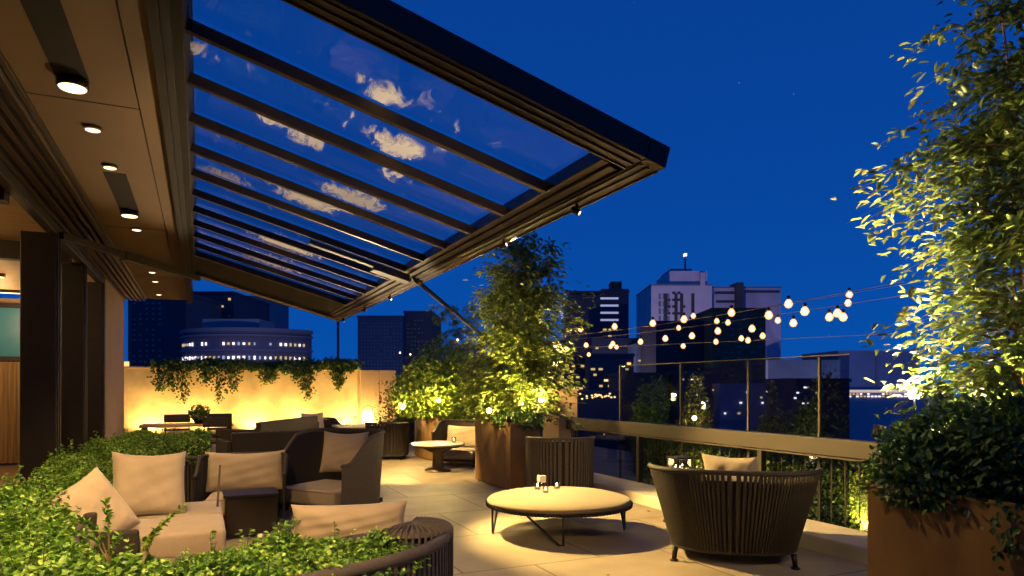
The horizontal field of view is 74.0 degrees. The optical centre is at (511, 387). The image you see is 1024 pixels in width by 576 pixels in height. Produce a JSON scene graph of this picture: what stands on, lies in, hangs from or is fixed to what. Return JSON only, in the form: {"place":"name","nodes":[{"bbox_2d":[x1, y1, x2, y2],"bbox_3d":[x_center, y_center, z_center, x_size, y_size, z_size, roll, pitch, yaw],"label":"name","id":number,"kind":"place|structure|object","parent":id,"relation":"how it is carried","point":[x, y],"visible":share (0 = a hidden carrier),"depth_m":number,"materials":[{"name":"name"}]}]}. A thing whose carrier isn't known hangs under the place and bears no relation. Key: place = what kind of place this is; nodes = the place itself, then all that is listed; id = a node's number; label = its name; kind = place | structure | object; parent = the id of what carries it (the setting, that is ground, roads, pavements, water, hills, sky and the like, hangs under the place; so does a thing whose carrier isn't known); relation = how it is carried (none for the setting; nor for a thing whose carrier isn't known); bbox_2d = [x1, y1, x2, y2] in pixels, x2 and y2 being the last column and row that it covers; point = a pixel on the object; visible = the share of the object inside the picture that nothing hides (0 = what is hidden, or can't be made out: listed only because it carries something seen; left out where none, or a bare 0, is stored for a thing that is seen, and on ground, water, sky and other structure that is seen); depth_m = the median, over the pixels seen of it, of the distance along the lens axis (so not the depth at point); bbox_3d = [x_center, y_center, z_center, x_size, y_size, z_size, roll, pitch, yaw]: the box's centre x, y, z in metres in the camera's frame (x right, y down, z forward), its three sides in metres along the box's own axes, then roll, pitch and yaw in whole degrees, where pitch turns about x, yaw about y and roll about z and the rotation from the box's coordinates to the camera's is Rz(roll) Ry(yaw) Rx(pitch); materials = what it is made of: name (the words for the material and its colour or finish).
{"place":"outdoors","nodes":[
{"label":"outdoors","id":0,"kind":"place"},
{"bbox_2d":[193,291,269,321],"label":"office tower","id":1,"kind":"structure","parent":0,"point":[236,305],"depth_m":274.84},
{"bbox_2d":[180,319,312,361],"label":"curved building","id":2,"kind":"structure","parent":0,"point":[258,339],"depth_m":161.99,"materials":[{"name":"concrete"}]},
{"bbox_2d":[249,296,288,328],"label":"office tower","id":3,"kind":"structure","parent":0,"point":[279,315],"depth_m":353.88,"materials":[{"name":"stone"}]},
{"bbox_2d":[450,343,486,418],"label":"block","id":4,"kind":"structure","parent":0,"point":[475,351],"depth_m":260.00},
{"bbox_2d":[0,0,1023,396],"label":"sky","id":5,"kind":"structure","parent":0,"point":[767,112],"materials":[{"name":"blue"}]},
{"bbox_2d":[212,443,867,575],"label":"terrace floor","id":6,"kind":"structure","parent":0,"point":[457,495],"depth_m":6.17,"materials":[{"name":"tile"}]},
{"bbox_2d":[0,0,192,490],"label":"restaurant building","id":7,"kind":"structure","parent":6,"relation":"on","point":[62,350],"depth_m":6.22,"materials":[{"name":"paint"}]},
{"bbox_2d":[0,289,19,293],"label":"interior light","id":8,"kind":"object","parent":7,"relation":"attached to","point":[9,291],"depth_m":11.14,"materials":[{"name":"white metal"}]},
{"bbox_2d":[0,303,19,361],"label":"window frame","id":9,"kind":"structure","parent":7,"relation":"in","point":[4,305],"depth_m":12.14,"materials":[{"name":"wood"}]},
{"bbox_2d":[20,0,89,93],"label":"slot lamp","id":10,"kind":"object","parent":7,"relation":"attached to","point":[48,20],"visible":1,"depth_m":3.16,"materials":[{"name":"black metal"}]},
{"bbox_2d":[83,125,102,132],"bbox_3d":[-2.580,-1.585,4.185,0.105,0.022,0.105,0,0,-25],"label":"downlight","id":11,"kind":"object","parent":7,"relation":"attached to","point":[93,128],"visible":1,"depth_m":4.17,"materials":[{"name":"paint"}]},
{"bbox_2d":[103,172,138,217],"bbox_3d":[-3.230,-1.571,5.650,0.150,0.058,1.264,0,0,-25],"label":"slot lamp","id":12,"kind":"object","parent":7,"relation":"attached to","point":[119,186],"visible":1,"depth_m":5.62,"materials":[{"name":"black metal"}]},
{"bbox_2d":[59,232,199,280],"bbox_3d":[-4.381,-1.495,8.062,0.090,0.140,3.039,0,0,-1],"label":"support tube","id":13,"kind":"object","parent":7,"relation":"attached to","point":[135,259],"visible":0.96,"depth_m":7.71,"materials":[{"name":"brown metal"}]},
{"bbox_2d":[169,0,669,321],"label":"glass canopy","id":14,"kind":"object","parent":7,"relation":"attached to","point":[620,156],"visible":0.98,"depth_m":3.90,"materials":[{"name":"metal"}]},
{"bbox_2d":[412,276,490,343],"bbox_3d":[-0.591,-0.840,8.289,0.065,0.487,3.687,0,0,10],"label":"canopy strut","id":15,"kind":"object","parent":14,"relation":"attached to","point":[418,282],"visible":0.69,"depth_m":7.49,"materials":[{"name":"black metal"}]},
{"bbox_2d":[570,202,580,215],"bbox_3d":[0.356,-0.993,3.798,0.060,0.075,0.035,0,0,17],"label":"canopy spot","id":16,"kind":"object","parent":14,"relation":"attached to","point":[575,210],"visible":1,"depth_m":3.79,"materials":[{"name":"black metal"}]},
{"bbox_2d":[83,485,225,557],"bbox_3d":[-2.563,1.065,4.986,0.820,0.570,1.440,0,0,-25],"label":"sofa","id":17,"kind":"object","parent":6,"relation":"on","point":[194,526],"visible":0.48,"depth_m":4.51,"materials":[{"name":"beige fabric"}]},
{"bbox_2d":[39,467,141,547],"bbox_3d":[-2.696,0.807,4.313,0.204,0.470,0.500,-30,9,28],"label":"throw pillow","id":18,"kind":"object","parent":17,"relation":"on","point":[90,491],"visible":0.59,"depth_m":4.33,"materials":[{"name":"fabric"}]},
{"bbox_2d":[112,451,185,514],"bbox_3d":[-2.712,0.719,5.087,0.500,0.500,0.196,3,-24,-33],"label":"throw pillow","id":19,"kind":"object","parent":17,"relation":"on","point":[145,485],"visible":0.91,"depth_m":5.02,"materials":[{"name":"fabric"}]},
{"bbox_2d":[164,414,189,432],"bbox_3d":[-6.379,0.960,12.944,0.460,0.880,0.490,0,0,-25],"label":"dining chair","id":20,"kind":"object","parent":6,"relation":"on","point":[169,418],"visible":0.41,"depth_m":13.13,"materials":[{"name":"brown wicker"}]},
{"bbox_2d":[139,423,233,429],"bbox_3d":[-5.853,1.030,12.278,1.500,0.740,0.800,0,0,-25],"label":"dining table","id":21,"kind":"object","parent":6,"relation":"on","point":[156,425],"visible":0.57,"depth_m":11.96,"materials":[{"name":"brown wood"}]},
{"bbox_2d":[193,416,206,423],"bbox_3d":[-5.630,0.595,12.270,0.240,0.130,0.240,0,0,-25],"label":"flower pot","id":22,"kind":"object","parent":21,"relation":"on","point":[197,421],"visible":0.65,"depth_m":12.18,"materials":[{"name":"ceramic"}]},
{"bbox_2d":[187,403,211,420],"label":"potted plant","id":23,"kind":"object","parent":22,"relation":"in","point":[197,412],"visible":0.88,"depth_m":12.24,"materials":[{"name":"green plant"}]},
{"bbox_2d":[203,417,231,443],"bbox_3d":[-5.140,0.960,11.807,0.460,0.880,0.490,0,0,-30],"label":"dining chair","id":24,"kind":"object","parent":6,"relation":"on","point":[218,422],"visible":0.42,"depth_m":11.61,"materials":[{"name":"brown wicker"}]},
{"bbox_2d":[216,465,220,506],"bbox_3d":[-2.369,1.010,5.404,0.120,0.781,0.120,0,0,-25],"label":"slim stake","id":25,"kind":"object","parent":6,"relation":"on","point":[218,489],"visible":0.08,"depth_m":5.41,"materials":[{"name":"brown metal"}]},
{"bbox_2d":[207,413,231,437],"bbox_3d":[-5.697,0.960,13.257,0.460,0.880,0.490,0,0,-25],"label":"dining chair","id":26,"kind":"object","parent":6,"relation":"on","point":[219,415],"visible":0.23,"depth_m":13.45,"materials":[{"name":"brown wicker"}]},
{"bbox_2d":[192,450,287,518],"bbox_3d":[-2.854,1.048,7.231,0.904,0.703,0.756,0,0,-17],"label":"woven armchair","id":27,"kind":"object","parent":6,"relation":"on","point":[243,470],"visible":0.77,"depth_m":7.32,"materials":[{"name":"fabric"}]},
{"bbox_2d":[222,487,279,536],"bbox_3d":[-2.511,1.190,6.528,0.490,0.380,0.430,0,0,-25],"label":"cube table","id":28,"kind":"object","parent":6,"relation":"on","point":[246,510],"visible":0.88,"depth_m":6.36,"materials":[{"name":"black paint"}]},
{"bbox_2d":[216,430,301,452],"bbox_3d":[-3.840,1.009,10.770,1.440,0.663,0.780,0,0,-35],"label":"sofa","id":29,"kind":"object","parent":6,"relation":"on","point":[269,441],"visible":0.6,"depth_m":10.31,"materials":[{"name":"brown wicker"}]},
{"bbox_2d":[124,366,395,439],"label":"garden wall","id":30,"kind":"structure","parent":6,"relation":"on","point":[250,403],"depth_m":17.82,"materials":[{"name":"paint"}]},
{"bbox_2d":[145,354,307,403],"bbox_3d":[-7.291,-0.208,17.573,3.848,1.292,0.776,0,0,-25],"label":"ivy","id":31,"kind":"object","parent":30,"relation":"attached to","point":[269,370],"visible":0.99,"depth_m":17.24,"materials":[{"name":"green plant"}]},
{"bbox_2d":[282,355,325,400],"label":"ivy","id":32,"kind":"object","parent":30,"relation":"attached to","point":[309,363],"visible":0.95,"depth_m":18.18,"materials":[{"name":"green plant"}]},
{"bbox_2d":[315,356,364,391],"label":"ivy","id":33,"kind":"object","parent":30,"relation":"attached to","point":[337,367],"visible":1,"depth_m":18.53,"materials":[{"name":"green plant"}]},
{"bbox_2d":[69,456,452,575],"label":"woven planter","id":34,"kind":"object","parent":6,"relation":"on","point":[438,549],"visible":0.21,"depth_m":3.69,"materials":[{"name":"wicker"}]},
{"bbox_2d":[0,423,435,575],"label":"hedge","id":35,"kind":"object","parent":34,"relation":"in","point":[35,540],"visible":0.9,"depth_m":3.32,"materials":[{"name":"green plant"}]},
{"bbox_2d":[56,497,124,563],"bbox_3d":[-1.761,0.602,2.838,0.270,0.280,0.082,0,0,-15],"label":"seedling","id":36,"kind":"object","parent":35,"relation":"on","point":[95,529],"visible":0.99,"depth_m":2.84,"materials":[{"name":"green plant"}]},
{"bbox_2d":[141,502,186,563],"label":"seedling","id":37,"kind":"object","parent":35,"relation":"on","point":[152,534],"visible":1,"depth_m":2.92,"materials":[{"name":"green plant"}]},
{"bbox_2d":[216,416,318,440],"bbox_3d":[-4.567,0.970,12.972,0.780,0.740,2.740,0,0,5],"label":"sofa","id":38,"kind":"object","parent":6,"relation":"on","point":[299,423],"visible":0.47,"depth_m":12.38,"materials":[{"name":"brown wicker"}]},
{"bbox_2d":[301,412,342,427],"bbox_3d":[-4.294,0.980,14.987,0.904,0.839,0.757,0,0,-40],"label":"woven armchair","id":39,"kind":"object","parent":6,"relation":"on","point":[326,422],"visible":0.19,"depth_m":15.25,"materials":[{"name":"brown wicker"}]},
{"bbox_2d":[284,428,384,510],"bbox_3d":[-2.056,0.950,7.870,1.146,0.900,0.970,0,0,27],"label":"woven armchair","id":40,"kind":"object","parent":6,"relation":"on","point":[356,480],"visible":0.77,"depth_m":7.70,"materials":[{"name":"brown wicker"}]},
{"bbox_2d":[319,431,368,472],"bbox_3d":[-1.970,0.760,7.983,0.560,0.500,0.191,0,-16,9],"label":"throw pillow","id":41,"kind":"object","parent":40,"relation":"on","point":[339,450],"visible":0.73,"depth_m":7.92,"materials":[{"name":"beige fabric"}]},
{"bbox_2d":[332,424,364,427],"bbox_3d":[-3.233,1.100,14.360,1.000,0.600,0.700,0,0,-25],"label":"dining table","id":42,"kind":"object","parent":6,"relation":"on","point":[350,426],"visible":0.3,"depth_m":14.05,"materials":[{"name":"wood"}]},
{"bbox_2d":[362,405,373,424],"bbox_3d":[-3.072,0.587,14.489,0.254,0.426,0.254,0,0,-25],"label":"table lantern","id":43,"kind":"object","parent":42,"relation":"on","point":[368,415],"visible":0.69,"depth_m":14.40,"materials":[{"name":"white glass"}]},
{"bbox_2d":[365,422,409,459],"bbox_3d":[-2.459,1.040,13.382,0.863,0.720,0.757,0,0,-5],"label":"woven armchair","id":44,"kind":"object","parent":6,"relation":"on","point":[396,440],"visible":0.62,"depth_m":13.07,"materials":[{"name":"brown wicker"}]},
{"bbox_2d":[380,421,414,441],"bbox_3d":[-2.909,1.140,17.369,0.840,0.520,0.500,0,0,-25],"label":"planter","id":45,"kind":"object","parent":6,"relation":"on","point":[411,431],"visible":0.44,"depth_m":17.27,"materials":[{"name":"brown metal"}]},
{"bbox_2d":[411,441,464,472],"bbox_3d":[-1.234,1.164,11.371,0.900,0.472,0.900,0,0,-25],"label":"pedestal table","id":46,"kind":"object","parent":6,"relation":"on","point":[438,449],"visible":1,"depth_m":11.23,"materials":[{"name":"stone"}]},
{"bbox_2d":[415,412,466,459],"bbox_3d":[-1.336,0.944,13.607,0.996,0.912,0.966,0,0,-25],"label":"steel planter","id":47,"kind":"object","parent":6,"relation":"on","point":[425,428],"visible":0.26,"depth_m":13.23,"materials":[{"name":"metal"}]},
{"bbox_2d":[384,335,505,420],"bbox_3d":[-1.252,-0.205,13.553,2.482,1.726,1.649,0,0,-25],"label":"lime shrub","id":48,"kind":"object","parent":47,"relation":"in","point":[424,394],"visible":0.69,"depth_m":13.13,"materials":[{"name":"green plant"}]},
{"bbox_2d":[431,419,474,466],"bbox_3d":[-0.905,1.000,12.304,0.907,0.800,0.799,0,0,15],"label":"woven armchair","id":49,"kind":"object","parent":6,"relation":"on","point":[451,429],"visible":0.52,"depth_m":12.40,"materials":[{"name":"fabric"}]},
{"bbox_2d":[475,419,540,489],"bbox_3d":[-0.085,0.939,9.764,0.466,0.922,1.296,0,0,-25],"label":"steel planter","id":50,"kind":"object","parent":6,"relation":"on","point":[500,458],"visible":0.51,"depth_m":9.36,"materials":[{"name":"metal"}]},
{"bbox_2d":[489,407,545,430],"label":"trailing plant","id":51,"kind":"object","parent":50,"relation":"on","point":[521,416],"visible":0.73,"depth_m":9.31,"materials":[{"name":"green plant"}]},
{"bbox_2d":[445,231,602,430],"bbox_3d":[0.197,-0.852,9.848,2.248,3.018,2.290,0,0,3],"label":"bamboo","id":52,"kind":"object","parent":50,"relation":"in","point":[517,343],"visible":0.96,"depth_m":9.58,"materials":[{"name":"green plant"}]},
{"bbox_2d":[486,486,632,545],"bbox_3d":[0.454,1.212,6.612,1.421,0.369,1.421,0,0,-25],"label":"round coffee table","id":53,"kind":"object","parent":6,"relation":"on","point":[563,502],"visible":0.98,"depth_m":6.22,"materials":[{"name":"stone"}]},
{"bbox_2d":[524,436,594,487],"bbox_3d":[0.617,1.010,8.764,0.901,0.780,0.776,0,0,-3],"label":"woven armchair","id":54,"kind":"object","parent":6,"relation":"on","point":[566,463],"visible":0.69,"depth_m":8.43,"materials":[{"name":"wicker"}]},
{"bbox_2d":[543,389,578,441],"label":"stone pillar","id":55,"kind":"structure","parent":6,"relation":"on","point":[559,429],"depth_m":10.84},
{"bbox_2d":[593,473,867,564],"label":"stone kerb","id":56,"kind":"structure","parent":6,"relation":"on","point":[839,541],"depth_m":5.95,"materials":[{"name":"stone"}]},
{"bbox_2d":[566,417,905,528],"bbox_3d":[2.839,0.873,6.606,0.130,0.795,9.240,0,0,-25],"label":"handrail","id":57,"kind":"object","parent":56,"relation":"on","point":[761,443],"visible":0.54,"depth_m":7.28,"materials":[{"name":"brown metal"}]},
{"bbox_2d":[647,462,823,569],"bbox_3d":[1.839,1.018,5.684,1.384,0.765,1.113,0,0,16],"label":"woven armchair","id":58,"kind":"object","parent":6,"relation":"on","point":[738,513],"visible":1,"depth_m":5.26,"materials":[{"name":"brown wicker"}]},
{"bbox_2d":[701,453,757,478],"bbox_3d":[1.917,0.783,5.929,0.500,0.420,0.165,0,20,40],"label":"throw pillow","id":59,"kind":"object","parent":58,"relation":"on","point":[711,462],"visible":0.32,"depth_m":5.85,"materials":[{"name":"fabric"}]},
{"bbox_2d":[865,480,1023,575],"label":"steel planter","id":60,"kind":"object","parent":6,"relation":"on","point":[904,542],"visible":0.63,"depth_m":3.14,"materials":[{"name":"metal"}]},
{"bbox_2d":[831,0,1023,438],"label":"bamboo","id":61,"kind":"object","parent":60,"relation":"in","point":[984,143],"visible":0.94,"depth_m":3.60,"materials":[{"name":"green plant"}]},
{"bbox_2d":[871,424,886,446],"bbox_3d":[2.170,0.289,4.022,0.082,0.141,0.068,0,0,37],"label":"uplight","id":62,"kind":"object","parent":61,"relation":"attached to","point":[876,427],"visible":0.5,"depth_m":4.01,"materials":[{"name":"black metal"}]},
{"bbox_2d":[907,388,920,414],"bbox_3d":[2.305,0.102,3.896,0.070,0.195,0.068,0,0,-25],"label":"garden light","id":63,"kind":"object","parent":61,"relation":"attached to","point":[912,395],"visible":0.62,"depth_m":3.89,"materials":[{"name":"white metal"}]},
{"bbox_2d":[855,380,1023,519],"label":"planter shrub","id":64,"kind":"object","parent":60,"relation":"in","point":[976,450],"visible":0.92,"depth_m":3.12,"materials":[{"name":"green plant"}]},
{"bbox_2d":[979,497,1023,570],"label":"ivy","id":65,"kind":"object","parent":60,"relation":"hanging from","point":[1009,547],"visible":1,"depth_m":2.83,"materials":[{"name":"green plant"}]},
{"bbox_3d":[-1.101,1.175,4.611,0.840,0.350,0.660,0,0,-21],"label":"low sofa","id":66,"kind":"object","parent":6,"relation":"on","visible":0},
{"bbox_2d":[291,500,406,539],"bbox_3d":[-1.062,0.896,4.464,0.740,0.290,0.196,0,8,-13],"label":"throw pillow","id":67,"kind":"object","parent":66,"relation":"on","point":[316,522],"visible":0.62,"depth_m":4.38,"materials":[{"name":"fabric"}]},
{"bbox_2d":[577,390,618,449],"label":"block","id":68,"kind":"structure","parent":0,"point":[584,410],"depth_m":150.00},
{"bbox_2d":[640,321,703,371],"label":"office tower","id":69,"kind":"structure","parent":0,"point":[653,351],"depth_m":250.00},
{"bbox_2d":[636,253,712,337],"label":"office tower","id":70,"kind":"structure","parent":0,"point":[673,294],"depth_m":420.00,"materials":[{"name":"concrete"}]},
{"bbox_2d":[674,294,677,320],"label":"window","id":71,"kind":"structure","parent":70,"relation":"in","point":[675,295],"depth_m":419.79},
{"bbox_2d":[691,294,694,315],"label":"window","id":72,"kind":"structure","parent":70,"relation":"in","point":[692,295],"depth_m":419.79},
{"bbox_2d":[666,456,692,468],"bbox_3d":[1.730,0.821,7.021,0.196,0.205,0.196,0,0,-25],"label":"lantern","id":73,"kind":"object","parent":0,"point":[678,458],"visible":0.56,"depth_m":6.97,"materials":[{"name":"black metal"}]},
{"bbox_2d":[540,281,903,337],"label":"string lights","id":74,"kind":"object","parent":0,"point":[768,309],"visible":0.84,"depth_m":7.68,"materials":[{"name":"white glass"}]},
{"bbox_2d":[689,308,766,382],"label":"office tower","id":75,"kind":"structure","parent":0,"point":[734,371],"depth_m":240.00,"materials":[{"name":"stone"}]},
{"bbox_2d":[551,294,907,345],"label":"string lights","id":76,"kind":"object","parent":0,"point":[793,317],"visible":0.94,"depth_m":8.79,"materials":[{"name":"white glass"}]},
{"bbox_2d":[565,332,911,347],"bbox_3d":[1.823,-0.648,10.174,0.006,0.308,8.745,0,0,-25],"label":"steel wire","id":77,"kind":"object","parent":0,"point":[744,340],"visible":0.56,"depth_m":8.02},
{"bbox_2d":[559,281,919,355],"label":"string lights","id":78,"kind":"object","parent":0,"point":[847,298],"visible":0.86,"depth_m":10.91,"materials":[{"name":"white glass"}]},
{"bbox_2d":[712,282,780,359],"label":"office tower","id":79,"kind":"structure","parent":0,"point":[737,295],"depth_m":430.00,"materials":[{"name":"concrete"}]},
{"bbox_2d":[766,360,840,378],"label":"office tower","id":80,"kind":"structure","parent":0,"point":[775,369],"depth_m":360.00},
{"bbox_2d":[802,350,919,386],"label":"office tower","id":81,"kind":"structure","parent":0,"point":[857,366],"depth_m":400.00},
{"bbox_2d":[850,387,951,465],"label":"long hall","id":82,"kind":"structure","parent":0,"point":[866,403],"depth_m":210.00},
{"bbox_2d":[850,390,932,391],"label":"window","id":83,"kind":"structure","parent":82,"relation":"in","point":[850,390],"depth_m":209.75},
{"bbox_3d":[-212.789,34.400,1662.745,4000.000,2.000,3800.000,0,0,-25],"label":"city ground","id":84,"kind":"structure","parent":0,"visible":0},
{"bbox_2d":[124,294,222,366],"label":"office tower","id":85,"kind":"structure","parent":84,"relation":"on","point":[155,326],"depth_m":240.00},
{"bbox_2d":[357,315,406,420],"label":"office tower","id":86,"kind":"structure","parent":84,"relation":"on","point":[384,333],"depth_m":300.00,"materials":[{"name":"glass"}]},
{"bbox_2d":[403,311,440,374],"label":"office tower","id":87,"kind":"structure","parent":84,"relation":"on","point":[421,328],"depth_m":310.00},
{"bbox_2d":[528,341,568,436],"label":"block","id":88,"kind":"structure","parent":84,"relation":"on","point":[541,432],"depth_m":330.00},
{"bbox_2d":[549,356,584,389],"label":"block","id":89,"kind":"structure","parent":84,"relation":"on","point":[580,377],"depth_m":200.00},
{"bbox_2d":[564,281,629,355],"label":"office tower","id":90,"kind":"structure","parent":84,"relation":"on","point":[612,302],"depth_m":320.00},
{"bbox_2d":[583,354,634,390],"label":"block","id":91,"kind":"structure","parent":84,"relation":"on","point":[599,368],"depth_m":190.00,"materials":[{"name":"blue"}]},
{"bbox_2d":[587,338,640,353],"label":"block","id":92,"kind":"structure","parent":84,"relation":"on","point":[594,345],"depth_m":300.00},
{"bbox_2d":[627,343,640,371],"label":"block","id":93,"kind":"structure","parent":84,"relation":"on","point":[635,348],"depth_m":280.00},
{"bbox_2d":[608,372,668,452],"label":"block","id":94,"kind":"structure","parent":84,"relation":"on","point":[632,383],"depth_m":170.00,"materials":[{"name":"blue"}]},
{"bbox_2d":[668,371,721,427],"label":"block","id":95,"kind":"structure","parent":84,"relation":"on","point":[710,378],"depth_m":165.00,"materials":[{"name":"blue"}]},
{"bbox_2d":[712,383,766,449],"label":"block","id":96,"kind":"structure","parent":84,"relation":"on","point":[730,406],"depth_m":160.00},
{"bbox_2d":[738,378,851,464],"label":"block","id":97,"kind":"structure","parent":84,"relation":"on","point":[789,390],"depth_m":150.00,"materials":[{"name":"blue"}]},
{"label":"building base","id":98,"kind":"structure","parent":84,"relation":"on","visible":0},
{"bbox_2d":[542,440,653,485],"bbox_3d":[3.578,1.710,8.903,3.270,0.580,25.200,0,0,-25],"label":"ledge","id":99,"kind":"object","parent":98,"relation":"on","point":[606,461],"depth_m":12.65,"materials":[{"name":"glass"}]},
{"bbox_2d":[372,358,429,442],"bbox_3d":[-2.797,0.382,17.863,1.990,2.276,1.726,0,0,-25],"label":"dark shrub","id":100,"kind":"object","parent":99,"relation":"on","point":[401,419],"visible":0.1,"depth_m":17.42,"materials":[{"name":"green plant"}]},
{"bbox_2d":[421,303,486,372],"bbox_3d":[-1.578,-0.442,18.539,2.068,3.785,2.032,0,0,16],"label":"slender tree","id":101,"kind":"object","parent":99,"relation":"on","point":[459,330],"visible":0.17,"depth_m":18.57,"materials":[{"name":"green plant"}]},
{"bbox_2d":[619,362,679,478],"bbox_3d":[1.825,0.555,9.116,0.028,1.730,1.350,0,0,-25],"label":"glass screen","id":102,"kind":"object","parent":99,"relation":"on","point":[620,419],"visible":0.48,"depth_m":9.71,"materials":[{"name":"glass"}]},
{"bbox_2d":[629,373,671,476],"bbox_3d":[2.221,0.633,10.907,0.776,1.714,0.649,0,0,17],"label":"shrub","id":103,"kind":"object","parent":99,"relation":"on","point":[648,414],"visible":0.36,"depth_m":10.87,"materials":[{"name":"green plant"}]},
{"bbox_2d":[672,369,714,446],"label":"shrub","id":104,"kind":"object","parent":99,"relation":"on","point":[690,420],"visible":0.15,"depth_m":10.37,"materials":[{"name":"green plant"}]},
{"bbox_2d":[680,359,746,455],"bbox_3d":[2.346,0.555,7.980,0.028,1.730,1.150,0,0,-25],"label":"glass screen","id":105,"kind":"object","parent":99,"relation":"on","point":[681,390],"visible":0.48,"depth_m":8.48,"materials":[{"name":"glass"}]},
{"bbox_2d":[643,438,873,531],"bbox_3d":[3.136,1.012,6.887,0.636,0.906,5.582,0,0,-25],"label":"hedge","id":106,"kind":"object","parent":99,"relation":"on","point":[852,497],"visible":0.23,"depth_m":6.73,"materials":[{"name":"green plant"}]},
{"bbox_2d":[751,376,798,454],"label":"shrub","id":107,"kind":"object","parent":99,"relation":"on","point":[766,426],"visible":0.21,"depth_m":8.79,"materials":[{"name":"green plant"}]},
{"bbox_2d":[747,355,817,457],"bbox_3d":[2.781,0.555,7.030,0.028,1.730,0.940,0,0,-25],"label":"glass screen","id":108,"kind":"object","parent":99,"relation":"on","point":[748,394],"visible":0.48,"depth_m":7.43,"materials":[{"name":"glass"}]},
{"bbox_2d":[771,364,852,463],"bbox_3d":[3.442,0.568,7.945,0.782,1.840,0.912,0,0,-25],"label":"shrub","id":109,"kind":"object","parent":99,"relation":"on","point":[806,417],"visible":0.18,"depth_m":7.83,"materials":[{"name":"green plant"}]},
{"bbox_2d":[818,354,850,521],"bbox_3d":[3.050,0.555,6.444,0.028,1.730,0.350,0,0,-25],"label":"post","id":110,"kind":"object","parent":99,"relation":"on","point":[820,418],"visible":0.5,"depth_m":6.58,"materials":[{"name":"metal"}]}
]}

